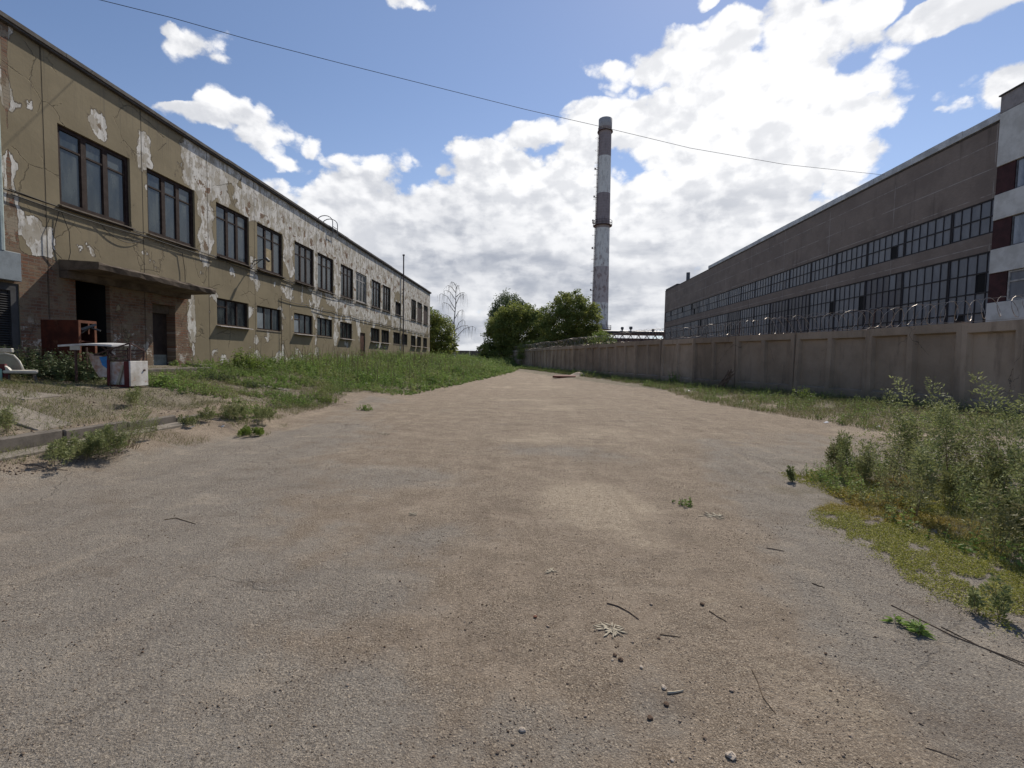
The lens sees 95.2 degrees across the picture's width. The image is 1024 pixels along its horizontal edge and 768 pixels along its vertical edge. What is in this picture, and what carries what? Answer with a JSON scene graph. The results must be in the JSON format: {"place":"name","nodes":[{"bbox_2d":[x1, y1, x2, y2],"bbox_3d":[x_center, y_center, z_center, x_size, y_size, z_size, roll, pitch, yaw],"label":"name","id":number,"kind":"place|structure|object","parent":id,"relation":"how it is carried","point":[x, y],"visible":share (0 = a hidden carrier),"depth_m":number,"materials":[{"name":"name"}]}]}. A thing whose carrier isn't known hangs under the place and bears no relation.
{"place":"outdoors","nodes":[
{"label":"outdoors","id":0,"kind":"place"},
{"bbox_2d":[0,364,1023,767],"bbox_3d":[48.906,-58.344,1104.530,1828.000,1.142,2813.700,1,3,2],"label":"ground","id":1,"kind":"structure","parent":0,"point":[530,416],"depth_m":2.92,"materials":[{"name":"grey gravel"}]},
{"bbox_2d":[0,403,18,433],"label":"tall weed","id":2,"kind":"object","parent":1,"relation":"on","point":[7,418],"visible":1,"depth_m":5.83,"materials":[{"name":"green plant"}]},
{"bbox_2d":[0,348,38,383],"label":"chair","id":3,"kind":"object","parent":1,"relation":"on","point":[10,363],"visible":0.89,"depth_m":8.73,"materials":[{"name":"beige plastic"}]},
{"bbox_2d":[1,344,123,380],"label":"shade weeds","id":4,"kind":"object","parent":1,"relation":"on","point":[34,361],"visible":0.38,"depth_m":9.34,"materials":[{"name":"green plant"}]},
{"bbox_2d":[40,319,100,367],"bbox_3d":[-9.719,-0.798,10.372,1.062,1.215,0.420,1,3,2],"label":"metal cabinet","id":5,"kind":"object","parent":1,"relation":"on","point":[55,333],"visible":0.56,"depth_m":10.16,"materials":[{"name":"red metal"}]},
{"bbox_2d":[42,436,100,465],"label":"tall weed","id":6,"kind":"object","parent":1,"relation":"on","point":[64,450],"visible":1,"depth_m":5.69,"materials":[{"name":"green plant"}]},
{"bbox_2d":[53,351,117,382],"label":"weed clump","id":7,"kind":"object","parent":1,"relation":"on","point":[87,376],"visible":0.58,"depth_m":9.11,"materials":[{"name":"green plant"}]},
{"bbox_2d":[58,343,132,382],"bbox_3d":[-8.078,-0.395,9.102,1.065,0.828,0.512,1,3,2],"label":"work table","id":8,"kind":"object","parent":1,"relation":"on","point":[75,347],"visible":0.78,"depth_m":8.91,"materials":[{"name":"beige plastic"}]},
{"bbox_2d":[0,422,191,460],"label":"gutter strip","id":9,"kind":"object","parent":1,"relation":"on","point":[13,455],"visible":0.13,"depth_m":5.81,"materials":[{"name":"concrete"}]},
{"bbox_2d":[88,353,106,376],"bbox_3d":[-8.008,-0.367,9.030,0.566,0.469,0.090,2,3,13],"label":"painted panel","id":10,"kind":"object","parent":1,"relation":"on","point":[99,364],"visible":0.9,"depth_m":9.03,"materials":[{"name":"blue paint"}]},
{"bbox_2d":[68,423,131,460],"bbox_3d":[-5.394,0.742,6.105,0.637,0.453,0.566,2,3,16],"label":"tall weed","id":11,"kind":"object","parent":1,"relation":"on","point":[111,438],"visible":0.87,"depth_m":6.09,"materials":[{"name":"green plant"}]},
{"bbox_2d":[0,413,210,452],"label":"kerb","id":12,"kind":"structure","parent":1,"relation":"on","point":[23,440],"depth_m":6.17,"materials":[{"name":"concrete"}]},
{"bbox_2d":[94,343,144,360],"bbox_3d":[-7.630,-0.381,9.113,0.732,0.846,0.373,1,3,2],"label":"bar rack","id":13,"kind":"object","parent":1,"relation":"on","point":[112,354],"visible":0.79,"depth_m":8.93,"materials":[{"name":"grey metal"}]},
{"bbox_2d":[107,360,147,386],"bbox_3d":[-7.462,-0.201,9.061,0.570,0.515,0.440,1,3,2],"label":"broken cupboard","id":14,"kind":"object","parent":1,"relation":"on","point":[130,373],"visible":0.96,"depth_m":8.96,"materials":[{"name":"metal"}]},
{"bbox_2d":[124,385,143,407],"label":"tall weed","id":15,"kind":"object","parent":1,"relation":"on","point":[134,396],"visible":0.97,"depth_m":8.00,"materials":[{"name":"green plant"}]},
{"bbox_2d":[110,391,166,448],"bbox_3d":[-5.211,0.500,6.584,0.961,0.823,0.506,1,3,2],"label":"tall weed","id":16,"kind":"object","parent":1,"relation":"on","point":[140,421],"visible":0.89,"depth_m":6.53,"materials":[{"name":"green plant"}]},
{"bbox_2d":[0,371,290,430],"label":"paving slabs","id":17,"kind":"structure","parent":1,"relation":"on","point":[23,423],"depth_m":6.50,"materials":[{"name":"concrete"}]},
{"bbox_2d":[153,372,191,388],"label":"weed clump","id":18,"kind":"object","parent":1,"relation":"on","point":[164,378],"visible":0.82,"depth_m":9.61,"materials":[{"name":"green plant"}]},
{"bbox_2d":[0,370,365,476],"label":"rubble","id":19,"kind":"object","parent":1,"relation":"on","point":[31,430],"visible":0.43,"depth_m":7.78,"materials":[{"name":"gravel"}]},
{"bbox_2d":[0,10,431,372],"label":"factory building","id":20,"kind":"structure","parent":1,"relation":"on","point":[125,217],"depth_m":14.07,"materials":[{"name":"beige paint"}]},
{"bbox_2d":[57,124,135,229],"bbox_3d":[-10.897,-5.337,12.265,0.225,1.970,2.100,1,3,2],"label":"window","id":21,"kind":"structure","parent":20,"relation":"in","point":[93,178],"depth_m":12.21,"materials":[{"name":"grey glass"}]},
{"bbox_2d":[152,313,166,364],"bbox_3d":[-11.162,-1.503,14.618,0.058,1.910,0.900,1,3,2],"label":"door","id":22,"kind":"structure","parent":20,"relation":"in","point":[159,320],"depth_m":14.78,"materials":[{"name":"grey metal"}]},
{"bbox_2d":[147,169,198,249],"bbox_3d":[-10.784,-5.474,14.829,0.225,1.970,2.040,1,3,2],"label":"window","id":23,"kind":"structure","parent":20,"relation":"in","point":[169,203],"depth_m":14.82,"materials":[{"name":"grey glass"}]},
{"bbox_2d":[216,203,252,267],"bbox_3d":[-10.625,-5.636,17.846,0.275,1.970,2.030,1,3,2],"label":"window","id":24,"kind":"structure","parent":20,"relation":"in","point":[231,226],"depth_m":17.88,"materials":[{"name":"grey glass"}]},
{"bbox_2d":[216,298,253,329],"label":"window","id":25,"kind":"structure","parent":20,"relation":"in","point":[230,313],"depth_m":17.97,"materials":[{"name":"black glass"}]},
{"bbox_2d":[257,306,280,332],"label":"window","id":26,"kind":"structure","parent":20,"relation":"in","point":[267,318],"depth_m":20.48,"materials":[{"name":"black glass"}]},
{"bbox_2d":[257,223,284,277],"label":"window","id":27,"kind":"structure","parent":20,"relation":"in","point":[268,240],"depth_m":20.38,"materials":[{"name":"grey glass"}]},
{"bbox_2d":[294,313,313,335],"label":"window","id":28,"kind":"structure","parent":20,"relation":"in","point":[302,323],"depth_m":23.51,"materials":[{"name":"grey glass"}]},
{"bbox_2d":[294,241,315,287],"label":"window","id":29,"kind":"structure","parent":20,"relation":"in","point":[303,255],"depth_m":23.51,"materials":[{"name":"grey glass"}]},
{"bbox_2d":[317,317,330,337],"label":"window","id":30,"kind":"structure","parent":20,"relation":"in","point":[323,325],"depth_m":25.89,"materials":[{"name":"black glass"}]},
{"bbox_2d":[318,253,334,294],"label":"window","id":31,"kind":"structure","parent":20,"relation":"in","point":[324,263],"depth_m":25.89,"materials":[{"name":"grey glass"}]},
{"bbox_2d":[340,322,351,339],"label":"window","id":32,"kind":"structure","parent":20,"relation":"in","point":[345,328],"depth_m":28.91,"materials":[{"name":"black glass"}]},
{"bbox_2d":[341,264,353,300],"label":"window","id":33,"kind":"structure","parent":20,"relation":"in","point":[346,273],"depth_m":28.90,"materials":[{"name":"grey glass"}]},
{"bbox_2d":[356,272,366,304],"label":"window","id":34,"kind":"structure","parent":20,"relation":"in","point":[360,279],"depth_m":31.31,"materials":[{"name":"grey glass"}]},
{"bbox_2d":[371,280,381,309],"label":"window","id":35,"kind":"structure","parent":20,"relation":"in","point":[375,285],"depth_m":34.30,"materials":[{"name":"grey glass"}]},
{"bbox_2d":[101,0,880,174],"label":"overhead cable","id":36,"kind":"object","parent":20,"relation":"attached to","point":[450,90],"visible":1,"depth_m":16.73,"materials":[{"name":"grey metal"}]},
{"bbox_2d":[218,400,247,420],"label":"tall weed","id":37,"kind":"object","parent":1,"relation":"on","point":[234,410],"visible":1,"depth_m":9.17,"materials":[{"name":"green plant"}]},
{"bbox_2d":[222,347,273,370],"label":"bush","id":38,"kind":"object","parent":1,"relation":"on","point":[247,360],"visible":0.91,"depth_m":16.68,"materials":[{"name":"green plant"}]},
{"bbox_2d":[237,425,264,436],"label":"tall weed","id":39,"kind":"object","parent":1,"relation":"on","point":[257,431],"visible":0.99,"depth_m":8.55,"materials":[{"name":"green plant"}]},
{"bbox_2d":[244,404,276,423],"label":"tall weed","id":40,"kind":"object","parent":1,"relation":"on","point":[266,410],"visible":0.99,"depth_m":9.65,"materials":[{"name":"green plant"}]},
{"bbox_2d":[24,341,520,419],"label":"weed field","id":41,"kind":"structure","parent":1,"relation":"on","point":[434,371],"depth_m":19.64,"materials":[{"name":"green plant"}]},
{"bbox_2d":[430,306,459,355],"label":"tree","id":42,"kind":"object","parent":1,"relation":"on","point":[441,338],"visible":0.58,"depth_m":59.14,"materials":[{"name":"green plant"}]},
{"bbox_2d":[437,282,475,354],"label":"bare birch","id":43,"kind":"object","parent":1,"relation":"on","point":[443,296],"visible":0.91,"depth_m":79.91,"materials":[{"name":"grey plant"}]},
{"bbox_2d":[485,287,534,357],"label":"birch tree","id":44,"kind":"object","parent":1,"relation":"on","point":[504,300],"visible":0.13,"depth_m":82.63,"materials":[{"name":"green plant"}]},
{"bbox_2d":[0,364,1023,463],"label":"verge grass","id":45,"kind":"structure","parent":1,"relation":"on","point":[809,414],"depth_m":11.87,"materials":[{"name":"green plant"}]},
{"bbox_2d":[476,300,548,360],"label":"tree","id":46,"kind":"object","parent":1,"relation":"on","point":[518,319],"visible":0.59,"depth_m":74.97,"materials":[{"name":"green plant"}]},
{"bbox_2d":[516,337,555,364],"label":"shrub","id":47,"kind":"object","parent":1,"relation":"on","point":[521,355],"visible":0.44,"depth_m":65.16,"materials":[{"name":"green plant"}]},
{"bbox_2d":[529,288,605,347],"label":"tree","id":48,"kind":"object","parent":1,"relation":"on","point":[576,319],"visible":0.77,"depth_m":66.79,"materials":[{"name":"green plant"}]},
{"bbox_2d":[585,330,616,344],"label":"shrub","id":49,"kind":"object","parent":1,"relation":"on","point":[600,333],"visible":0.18,"depth_m":58.82,"materials":[{"name":"green plant"}]},
{"bbox_2d":[590,116,612,343],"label":"factory chimney","id":50,"kind":"object","parent":1,"relation":"on","point":[602,224],"visible":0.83,"depth_m":106.12,"materials":[{"name":"paint"}]},
{"bbox_2d":[593,622,627,636],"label":"dried plant","id":51,"kind":"object","parent":1,"relation":"on","point":[614,631],"visible":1,"depth_m":2.60,"materials":[{"name":"plant"}]},
{"bbox_2d":[596,327,663,342],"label":"pipe bridge","id":52,"kind":"structure","parent":1,"relation":"on","point":[655,333],"depth_m":92.93,"materials":[{"name":"grey metal"}]},
{"bbox_2d":[512,294,1023,415],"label":"concrete fence","id":53,"kind":"object","parent":1,"relation":"on","point":[862,363],"visible":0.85,"depth_m":17.32,"materials":[{"name":"concrete"}]},
{"bbox_2d":[664,112,999,339],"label":"industrial hall","id":54,"kind":"structure","parent":1,"relation":"on","point":[915,230],"depth_m":28.90,"materials":[{"name":"concrete"}]},
{"bbox_2d":[716,313,727,336],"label":"window","id":55,"kind":"structure","parent":54,"relation":"in","point":[722,318],"depth_m":52.27,"materials":[{"name":"grey glass"}]},
{"bbox_2d":[727,310,739,336],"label":"window","id":56,"kind":"structure","parent":54,"relation":"in","point":[733,317],"depth_m":49.22,"materials":[{"name":"grey glass"}]},
{"bbox_2d":[728,287,740,304],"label":"window","id":57,"kind":"structure","parent":54,"relation":"in","point":[734,294],"depth_m":49.08,"materials":[{"name":"grey glass"}]},
{"bbox_2d":[739,307,753,335],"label":"window","id":58,"kind":"structure","parent":54,"relation":"in","point":[745,314],"depth_m":46.21,"materials":[{"name":"grey glass"}]},
{"bbox_2d":[741,282,754,301],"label":"window","id":59,"kind":"structure","parent":54,"relation":"in","point":[748,290],"depth_m":46.00,"materials":[{"name":"grey glass"}]},
{"bbox_2d":[753,303,769,334],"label":"window","id":60,"kind":"structure","parent":54,"relation":"in","point":[761,312],"depth_m":43.20,"materials":[{"name":"grey glass"}]},
{"bbox_2d":[754,276,770,297],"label":"window","id":61,"kind":"structure","parent":54,"relation":"in","point":[763,286],"depth_m":43.03,"materials":[{"name":"grey glass"}]},
{"bbox_2d":[768,299,787,333],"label":"window","id":62,"kind":"structure","parent":54,"relation":"in","point":[779,309],"depth_m":40.21,"materials":[{"name":"grey glass"}]},
{"bbox_2d":[770,269,789,293],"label":"window","id":63,"kind":"structure","parent":54,"relation":"in","point":[780,281],"depth_m":40.04,"materials":[{"name":"grey glass"}]},
{"bbox_2d":[787,294,809,332],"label":"window","id":64,"kind":"structure","parent":54,"relation":"in","point":[799,305],"depth_m":37.20,"materials":[{"name":"grey glass"}]},
{"bbox_2d":[789,262,810,287],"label":"window","id":65,"kind":"structure","parent":54,"relation":"in","point":[800,275],"depth_m":37.05,"materials":[{"name":"grey glass"}]},
{"bbox_2d":[808,288,834,331],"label":"window","id":66,"kind":"structure","parent":54,"relation":"in","point":[821,302],"depth_m":34.22,"materials":[{"name":"grey glass"}]},
{"bbox_2d":[810,253,836,282],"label":"window","id":67,"kind":"structure","parent":54,"relation":"in","point":[825,267],"depth_m":34.06,"materials":[{"name":"grey glass"}]},
{"bbox_2d":[833,281,864,330],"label":"window","id":68,"kind":"structure","parent":54,"relation":"in","point":[849,297],"depth_m":31.21,"materials":[{"name":"grey glass"}]},
{"bbox_2d":[836,242,867,274],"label":"window","id":69,"kind":"structure","parent":54,"relation":"in","point":[855,258],"depth_m":31.03,"materials":[{"name":"grey glass"}]},
{"bbox_2d":[863,272,902,329],"bbox_3d":[22.406,-4.625,28.315,0.090,3.740,2.970,1,3,2],"label":"window","id":70,"kind":"structure","parent":54,"relation":"in","point":[885,291],"depth_m":28.19,"materials":[{"name":"grey glass"}]},
{"bbox_2d":[866,229,904,266],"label":"window","id":71,"kind":"structure","parent":54,"relation":"in","point":[890,247],"depth_m":28.04,"materials":[{"name":"grey glass"}]},
{"bbox_2d":[899,261,949,326],"bbox_3d":[22.274,-4.465,25.323,0.090,3.740,2.970,1,3,2],"label":"window","id":72,"kind":"structure","parent":54,"relation":"in","point":[928,285],"depth_m":25.20,"materials":[{"name":"grey glass"}]},
{"bbox_2d":[904,213,952,256],"bbox_3d":[22.337,-7.949,25.133,0.090,1.560,2.970,1,3,2],"label":"window","id":73,"kind":"structure","parent":54,"relation":"in","point":[935,233],"depth_m":25.04,"materials":[{"name":"grey glass"}]},
{"bbox_2d":[945,251,989,323],"bbox_3d":[22.141,-4.304,22.330,0.090,3.740,2.970,1,3,2],"label":"window","id":74,"kind":"structure","parent":54,"relation":"in","point":[968,278],"depth_m":22.70,"materials":[{"name":"grey glass"}]},
{"bbox_2d":[951,198,993,243],"bbox_3d":[22.204,-7.788,22.140,0.090,1.560,2.970,1,3,2],"label":"window","id":75,"kind":"structure","parent":54,"relation":"in","point":[976,220],"depth_m":22.52,"materials":[{"name":"grey glass"}]},
{"bbox_2d":[824,436,841,467],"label":"tall weed","id":76,"kind":"object","parent":1,"relation":"on","point":[831,457],"visible":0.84,"depth_m":6.63,"materials":[{"name":"green plant"}]},
{"bbox_2d":[830,436,847,476],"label":"tall weed","id":77,"kind":"object","parent":1,"relation":"on","point":[840,462],"visible":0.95,"depth_m":6.06,"materials":[{"name":"green plant"}]},
{"bbox_2d":[835,430,853,468],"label":"tall weed","id":78,"kind":"object","parent":1,"relation":"on","point":[846,448],"visible":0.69,"depth_m":6.75,"materials":[{"name":"green plant"}]},
{"bbox_2d":[851,439,876,479],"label":"tall weed","id":79,"kind":"object","parent":1,"relation":"on","point":[859,463],"visible":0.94,"depth_m":5.90,"materials":[{"name":"green plant"}]},
{"bbox_2d":[859,424,899,499],"bbox_3d":[4.008,0.872,5.112,0.425,0.861,0.226,1,3,2],"label":"tall weed","id":80,"kind":"object","parent":1,"relation":"on","point":[879,455],"visible":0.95,"depth_m":5.10,"materials":[{"name":"green plant"}]},
{"bbox_2d":[781,463,1023,639],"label":"moss carpet","id":81,"kind":"object","parent":1,"relation":"on","point":[926,518],"visible":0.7,"depth_m":3.95,"materials":[{"name":"green plant"}]},
{"bbox_2d":[881,441,927,482],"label":"tall weed","id":82,"kind":"object","parent":1,"relation":"on","point":[892,462],"visible":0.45,"depth_m":5.89,"materials":[{"name":"green plant"}]},
{"bbox_2d":[872,389,939,464],"bbox_3d":[5.736,0.647,6.827,0.668,1.171,0.676,1,3,2],"label":"tall weed","id":83,"kind":"object","parent":1,"relation":"on","point":[901,420],"visible":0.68,"depth_m":6.86,"materials":[{"name":"green plant"}]},
{"bbox_2d":[880,614,935,639],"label":"dandelion plant","id":84,"kind":"object","parent":1,"relation":"on","point":[915,627],"visible":1,"depth_m":2.63,"materials":[{"name":"green plant"}]},
{"bbox_2d":[796,449,1023,582],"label":"undergrowth","id":85,"kind":"object","parent":1,"relation":"on","point":[836,479],"visible":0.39,"depth_m":5.06,"materials":[{"name":"green plant"}]},
{"bbox_2d":[884,423,939,495],"bbox_3d":[4.486,0.870,5.235,0.535,0.868,0.384,1,3,2],"label":"tall weed","id":86,"kind":"object","parent":1,"relation":"on","point":[912,453],"visible":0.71,"depth_m":5.24,"materials":[{"name":"green plant"}]},
{"bbox_2d":[894,438,945,515],"bbox_3d":[4.025,0.927,4.601,0.369,0.822,0.393,2,3,22],"label":"tall weed","id":87,"kind":"object","parent":1,"relation":"on","point":[924,473],"visible":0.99,"depth_m":4.59,"materials":[{"name":"green plant"}]},
{"bbox_2d":[918,430,943,476],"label":"tall weed","id":88,"kind":"object","parent":1,"relation":"on","point":[939,443],"visible":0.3,"depth_m":6.04,"materials":[{"name":"green plant"}]},
{"bbox_2d":[889,375,991,471],"bbox_3d":[5.792,0.577,6.370,1.111,1.370,0.765,3,4,38],"label":"tall weed","id":89,"kind":"object","parent":1,"relation":"on","point":[942,411],"visible":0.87,"depth_m":6.32,"materials":[{"name":"green plant"}]},
{"bbox_2d":[932,462,968,506],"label":"tall weed","id":90,"kind":"object","parent":1,"relation":"on","point":[948,486],"visible":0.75,"depth_m":5.00,"materials":[{"name":"green plant"}]},
{"bbox_2d":[947,426,974,466],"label":"tall weed","id":91,"kind":"object","parent":1,"relation":"on","point":[963,446],"visible":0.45,"depth_m":6.60,"materials":[{"name":"green plant"}]},
{"bbox_2d":[944,456,980,510],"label":"tall weed","id":92,"kind":"object","parent":1,"relation":"on","point":[964,487],"visible":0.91,"depth_m":4.78,"materials":[{"name":"green plant"}]},
{"bbox_2d":[963,581,990,612],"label":"tall weed","id":93,"kind":"object","parent":1,"relation":"on","point":[974,596],"visible":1,"depth_m":2.85,"materials":[{"name":"green plant"}]},
{"bbox_2d":[957,452,999,497],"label":"tall weed","id":94,"kind":"object","parent":1,"relation":"on","point":[969,460],"visible":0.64,"depth_m":5.12,"materials":[{"name":"green plant"}]},
{"bbox_2d":[953,466,1008,540],"bbox_3d":[4.000,1.034,4.024,0.280,0.671,0.329,1,3,2],"label":"tall weed","id":95,"kind":"object","parent":1,"relation":"on","point":[972,511],"visible":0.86,"depth_m":4.06,"materials":[{"name":"green plant"}]},
{"bbox_2d":[957,371,1023,500],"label":"tall weed","id":96,"kind":"object","parent":1,"relation":"on","point":[1015,415],"visible":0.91,"depth_m":5.23,"materials":[{"name":"green plant"}]},
{"bbox_2d":[979,451,1013,496],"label":"tall weed","id":97,"kind":"object","parent":1,"relation":"on","point":[997,472],"visible":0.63,"depth_m":5.20,"materials":[{"name":"green plant"}]},
{"bbox_2d":[975,480,1023,552],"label":"tall weed","id":98,"kind":"object","parent":1,"relation":"on","point":[999,515],"visible":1,"depth_m":3.74,"materials":[{"name":"green plant"}]},
{"bbox_2d":[986,573,1017,618],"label":"tall weed","id":99,"kind":"object","parent":1,"relation":"on","point":[1002,607],"visible":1,"depth_m":2.80,"materials":[{"name":"green plant"}]},
{"bbox_2d":[985,82,1023,321],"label":"office tower","id":100,"kind":"structure","parent":1,"relation":"on","point":[1006,271],"depth_m":20.00,"materials":[{"name":"white paint"}]},
{"bbox_2d":[1006,268,1023,300],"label":"window","id":101,"kind":"structure","parent":100,"relation":"in","point":[1015,286],"depth_m":19.73,"materials":[{"name":"grey glass"}]},
{"bbox_2d":[1011,213,1023,244],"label":"window","id":102,"kind":"structure","parent":100,"relation":"in","point":[1017,236],"depth_m":19.70,"materials":[{"name":"grey glass"}]},
{"bbox_2d":[1015,157,1023,187],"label":"window","id":103,"kind":"structure","parent":100,"relation":"in","point":[1019,181],"depth_m":19.64,"materials":[{"name":"grey glass"}]},
{"bbox_2d":[994,490,1023,542],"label":"tall weed","id":104,"kind":"object","parent":1,"relation":"on","point":[1015,500],"visible":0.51,"depth_m":3.95,"materials":[{"name":"green plant"}]},
{"bbox_2d":[1000,435,1023,503],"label":"tall weed","id":105,"kind":"object","parent":1,"relation":"on","point":[1017,465],"visible":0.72,"depth_m":4.70,"materials":[{"name":"green plant"}]},
{"bbox_2d":[0,0,1023,355],"label":"sky","id":106,"kind":"structure","parent":0,"point":[484,197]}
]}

